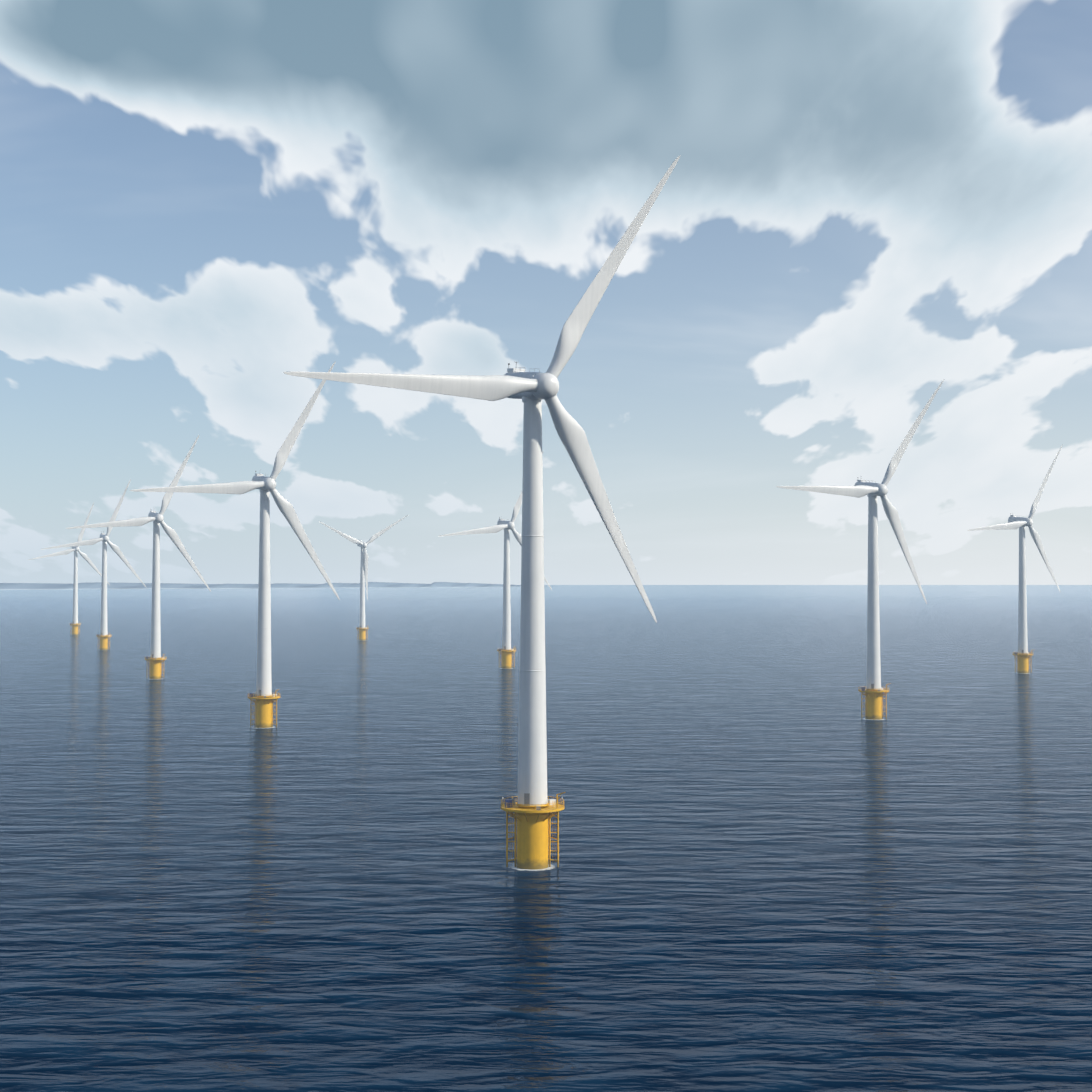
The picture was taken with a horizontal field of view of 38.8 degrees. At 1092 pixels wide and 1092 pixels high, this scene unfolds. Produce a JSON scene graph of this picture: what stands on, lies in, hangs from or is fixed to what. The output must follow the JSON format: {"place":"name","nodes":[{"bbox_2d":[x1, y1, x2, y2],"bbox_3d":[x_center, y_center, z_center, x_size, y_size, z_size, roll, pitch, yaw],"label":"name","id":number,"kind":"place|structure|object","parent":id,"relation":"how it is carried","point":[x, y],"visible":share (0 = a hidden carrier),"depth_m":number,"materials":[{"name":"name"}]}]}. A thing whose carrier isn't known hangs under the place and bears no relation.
{"place":"outdoors","nodes":[
{"label":"outdoors","id":0,"kind":"place"},
{"bbox_2d":[0,582,520,589],"bbox_3d":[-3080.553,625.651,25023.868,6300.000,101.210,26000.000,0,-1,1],"label":"coast hills","id":1,"kind":"structure","parent":0,"point":[38,586],"depth_m":19510.21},
{"bbox_2d":[0,585,1091,1091],"bbox_3d":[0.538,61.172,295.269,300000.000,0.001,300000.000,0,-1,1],"label":"sea","id":2,"kind":"structure","parent":0,"point":[784,865],"depth_m":318.13,"materials":[{"name":"liquid"}]},
{"bbox_2d":[29,503,109,634],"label":"wind turbine","id":3,"kind":"object","parent":2,"relation":"in","point":[75,624],"visible":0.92,"depth_m":1646.35,"materials":[{"name":"white paint"}]},
{"bbox_2d":[41,479,145,649],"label":"wind turbine","id":4,"kind":"object","parent":2,"relation":"in","point":[104,635],"visible":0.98,"depth_m":1270.00,"materials":[{"name":"white paint"}]},
{"bbox_2d":[66,435,210,678],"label":"wind turbine","id":5,"kind":"object","parent":2,"relation":"in","point":[155,661],"visible":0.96,"depth_m":880.79,"materials":[{"name":"white paint"}]},
{"bbox_2d":[130,361,339,727],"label":"wind turbine","id":6,"kind":"object","parent":2,"relation":"in","point":[263,697],"visible":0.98,"depth_m":582.26,"materials":[{"name":"white paint"}]},
{"bbox_2d":[320,515,407,640],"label":"wind turbine","id":7,"kind":"object","parent":2,"relation":"in","point":[362,630],"visible":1,"depth_m":1484.00,"materials":[{"name":"white paint"}]},
{"bbox_2d":[283,155,680,870],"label":"wind turbine","id":8,"kind":"object","parent":2,"relation":"in","point":[533,811],"visible":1,"depth_m":294.39,"materials":[{"name":"white paint"}]},
{"bbox_2d":[439,451,551,668],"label":"wind turbine","id":9,"kind":"object","parent":2,"relation":"in","point":[506,650],"visible":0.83,"depth_m":990.05,"materials":[{"name":"white paint"}]},
{"bbox_2d":[776,379,943,719],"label":"wind turbine","id":10,"kind":"object","parent":2,"relation":"in","point":[874,698],"visible":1,"depth_m":617.82,"materials":[{"name":"white paint"}]},
{"bbox_2d":[968,445,1062,673],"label":"wind turbine","id":11,"kind":"object","parent":2,"relation":"in","point":[1022,657],"visible":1,"depth_m":937.97,"materials":[{"name":"white paint"}]},
{"bbox_2d":[0,0,1091,584],"label":"sky","id":12,"kind":"structure","parent":0,"point":[865,206],"materials":[{"name":"blue"}]}
]}

